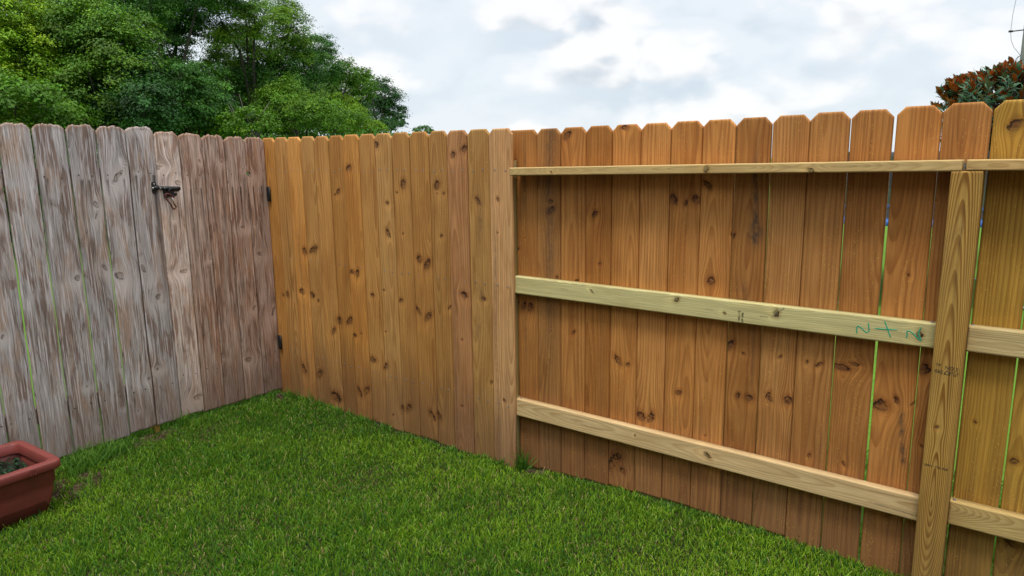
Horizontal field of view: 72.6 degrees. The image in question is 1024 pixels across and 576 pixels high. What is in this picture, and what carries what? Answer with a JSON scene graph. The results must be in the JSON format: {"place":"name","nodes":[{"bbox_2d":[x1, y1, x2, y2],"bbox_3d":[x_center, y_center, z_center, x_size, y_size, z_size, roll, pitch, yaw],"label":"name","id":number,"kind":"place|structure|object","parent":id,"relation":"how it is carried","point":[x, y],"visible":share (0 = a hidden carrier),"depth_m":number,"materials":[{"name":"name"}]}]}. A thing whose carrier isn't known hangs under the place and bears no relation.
{"place":"outdoors","nodes":[
{"label":"outdoors","id":0,"kind":"place"},
{"bbox_2d":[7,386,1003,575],"bbox_3d":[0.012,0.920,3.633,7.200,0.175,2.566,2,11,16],"label":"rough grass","id":1,"kind":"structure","parent":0,"point":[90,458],"depth_m":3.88,"materials":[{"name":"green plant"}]},
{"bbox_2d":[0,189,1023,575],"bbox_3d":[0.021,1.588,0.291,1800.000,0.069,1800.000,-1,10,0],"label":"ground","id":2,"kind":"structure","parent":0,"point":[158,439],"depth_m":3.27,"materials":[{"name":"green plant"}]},
{"bbox_2d":[0,440,60,530],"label":"planter","id":3,"kind":"object","parent":2,"relation":"on","point":[26,492],"visible":0.98,"depth_m":3.22,"materials":[{"name":"plastic"}]},
{"bbox_2d":[0,458,27,475],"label":"potting soil","id":4,"kind":"structure","parent":3,"relation":"in","point":[6,466],"depth_m":3.42,"materials":[{"name":"brown soil"}]},
{"bbox_2d":[0,458,26,474],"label":"seedlings","id":5,"kind":"object","parent":4,"relation":"on","point":[8,469],"visible":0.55,"depth_m":3.37,"materials":[{"name":"green plant"}]},
{"bbox_2d":[0,0,85,103],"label":"broadleaf tree","id":6,"kind":"object","parent":2,"relation":"on","point":[11,19],"visible":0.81,"depth_m":15.65,"materials":[{"name":"green plant"}]},
{"bbox_2d":[0,64,103,151],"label":"understorey tree","id":7,"kind":"object","parent":2,"relation":"on","point":[41,97],"visible":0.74,"depth_m":12.90,"materials":[{"name":"green plant"}]},
{"bbox_2d":[1,0,177,143],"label":"broadleaf tree","id":8,"kind":"object","parent":2,"relation":"on","point":[87,42],"visible":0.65,"depth_m":15.99,"materials":[{"name":"green plant"}]},
{"bbox_2d":[0,122,181,457],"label":"weathered fence","id":9,"kind":"object","parent":2,"relation":"on","point":[148,390],"visible":0.96,"depth_m":3.83,"materials":[{"name":"wood"}]},
{"bbox_2d":[152,131,281,416],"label":"fence gate","id":10,"kind":"structure","parent":9,"relation":"attached to","point":[216,234],"depth_m":4.47,"materials":[{"name":"wood"}]},
{"bbox_2d":[164,193,176,209],"bbox_3d":[-2.031,-0.515,4.147,0.010,0.100,0.068,7,13,36],"label":"snap hook","id":11,"kind":"object","parent":10,"relation":"hanging from","point":[172,200],"visible":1,"depth_m":4.15,"materials":[{"name":"metal"}]},
{"bbox_2d":[29,0,188,80],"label":"broadleaf tree","id":12,"kind":"object","parent":2,"relation":"on","point":[112,3],"visible":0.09,"depth_m":23.19,"materials":[{"name":"green plant"}]},
{"bbox_2d":[51,41,200,152],"bbox_3d":[-8.574,-3.545,16.554,3.898,4.692,3.146,4,12,26],"label":"understorey tree","id":13,"kind":"object","parent":2,"relation":"on","point":[145,105],"visible":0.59,"depth_m":15.50,"materials":[{"name":"green plant"}]},
{"bbox_2d":[62,14,195,139],"bbox_3d":[-18.810,-8.066,28.691,12.407,9.495,9.196,6,12,31],"label":"broadleaf tree","id":14,"kind":"object","parent":2,"relation":"on","point":[141,78],"depth_m":27.80,"materials":[{"name":"green plant"}]},
{"bbox_2d":[109,0,255,122],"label":"broadleaf tree","id":15,"kind":"object","parent":2,"relation":"on","point":[181,18],"visible":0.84,"depth_m":23.72,"materials":[{"name":"green plant"}]},
{"bbox_2d":[148,56,255,136],"bbox_3d":[-8.353,-3.870,18.620,2.487,4.588,3.835,-1,10,0],"label":"understorey tree","id":16,"kind":"object","parent":2,"relation":"on","point":[208,104],"visible":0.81,"depth_m":17.66,"materials":[{"name":"green plant"}]},
{"bbox_2d":[121,49,286,142],"bbox_3d":[-14.011,-7.288,31.414,8.732,6.861,9.979,-1,10,0],"label":"broadleaf tree","id":17,"kind":"object","parent":2,"relation":"on","point":[224,110],"visible":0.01,"depth_m":30.86,"materials":[{"name":"green plant"}]},
{"bbox_2d":[0,122,420,249],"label":"undergrowth","id":18,"kind":"object","parent":2,"relation":"on","point":[301,134],"depth_m":23.76,"materials":[{"name":"green plant"}]},
{"bbox_2d":[205,98,283,138],"bbox_3d":[-6.962,-4.336,18.107,1.840,1.006,2.796,-6,11,-25],"label":"leafy bush","id":19,"kind":"object","parent":2,"relation":"on","point":[232,124],"visible":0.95,"depth_m":17.51,"materials":[{"name":"green plant"}]},
{"bbox_2d":[228,95,270,137],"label":"dead branches","id":20,"kind":"object","parent":2,"relation":"on","point":[252,134],"visible":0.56,"depth_m":17.59,"materials":[{"name":"brown wood"}]},
{"bbox_2d":[188,0,323,137],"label":"broadleaf tree","id":21,"kind":"object","parent":2,"relation":"on","point":[223,35],"visible":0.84,"depth_m":25.87,"materials":[{"name":"green plant"}]},
{"bbox_2d":[216,31,360,131],"bbox_3d":[-8.519,-7.265,28.253,4.407,7.797,6.714,5,12,30],"label":"broadleaf tree","id":22,"kind":"object","parent":2,"relation":"on","point":[321,69],"visible":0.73,"depth_m":27.20,"materials":[{"name":"green plant"}]},
{"bbox_2d":[51,393,544,502],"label":"soil crumbs","id":23,"kind":"object","parent":2,"relation":"on","point":[165,432],"visible":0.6,"depth_m":3.67,"materials":[{"name":"brown soil"}]},
{"bbox_2d":[244,72,378,138],"bbox_3d":[-7.303,-5.201,24.854,4.715,4.939,4.967,-1,10,0],"label":"understorey tree","id":24,"kind":"object","parent":2,"relation":"on","point":[303,103],"visible":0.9,"depth_m":24.23,"materials":[{"name":"green plant"}]},
{"bbox_2d":[245,72,385,137],"bbox_3d":[-10.738,-8.314,36.707,6.600,6.886,8.494,6,12,31],"label":"broadleaf tree","id":25,"kind":"object","parent":2,"relation":"on","point":[366,105],"visible":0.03,"depth_m":37.17,"materials":[{"name":"green plant"}]},
{"bbox_2d":[309,57,382,133],"bbox_3d":[-9.080,-8.007,35.313,5.386,6.725,6.112,-1,10,0],"label":"broadleaf tree","id":26,"kind":"object","parent":2,"relation":"on","point":[354,86],"visible":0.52,"depth_m":34.33,"materials":[{"name":"green plant"}]},
{"bbox_2d":[326,90,391,134],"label":"understorey tree","id":27,"kind":"object","parent":2,"relation":"on","point":[352,101],"visible":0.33,"depth_m":31.88,"materials":[{"name":"green plant"}]},
{"bbox_2d":[355,73,412,132],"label":"broadleaf tree","id":28,"kind":"object","parent":2,"relation":"on","point":[386,105],"visible":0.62,"depth_m":43.24,"materials":[{"name":"green plant"}]},
{"bbox_2d":[263,128,519,468],"bbox_3d":[-0.787,-0.004,4.247,2.128,1.838,0.150,7,13,37],"label":"board fence","id":29,"kind":"object","parent":2,"relation":"on","point":[395,262],"visible":1,"depth_m":4.02,"materials":[{"name":"brown wood"}]},
{"bbox_2d":[412,125,433,133],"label":"distant tree","id":30,"kind":"object","parent":2,"relation":"on","point":[420,128],"visible":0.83,"depth_m":88.45,"materials":[{"name":"green plant"}]},
{"bbox_2d":[510,99,1023,575],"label":"rail fence","id":31,"kind":"object","parent":2,"relation":"on","point":[634,305],"visible":0.99,"depth_m":2.75,"materials":[{"name":"brown wood"}]},
{"bbox_2d":[930,55,1023,149],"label":"magnolia tree","id":32,"kind":"object","parent":2,"relation":"on","point":[1004,80],"visible":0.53,"depth_m":9.71,"materials":[{"name":"green plant"}]},
{"bbox_2d":[1008,29,1023,63],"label":"utility pole","id":33,"kind":"object","parent":2,"relation":"on","point":[1022,51],"visible":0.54,"depth_m":14.79,"materials":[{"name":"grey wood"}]},
{"bbox_2d":[4,0,1023,156],"label":"sky","id":34,"kind":"structure","parent":0,"point":[466,65],"materials":[{"name":"white"}]},
{"bbox_2d":[838,150,1023,308],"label":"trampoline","id":35,"kind":"object","parent":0,"point":[889,189],"depth_m":7.23,"materials":[{"name":"blue"}]}
]}

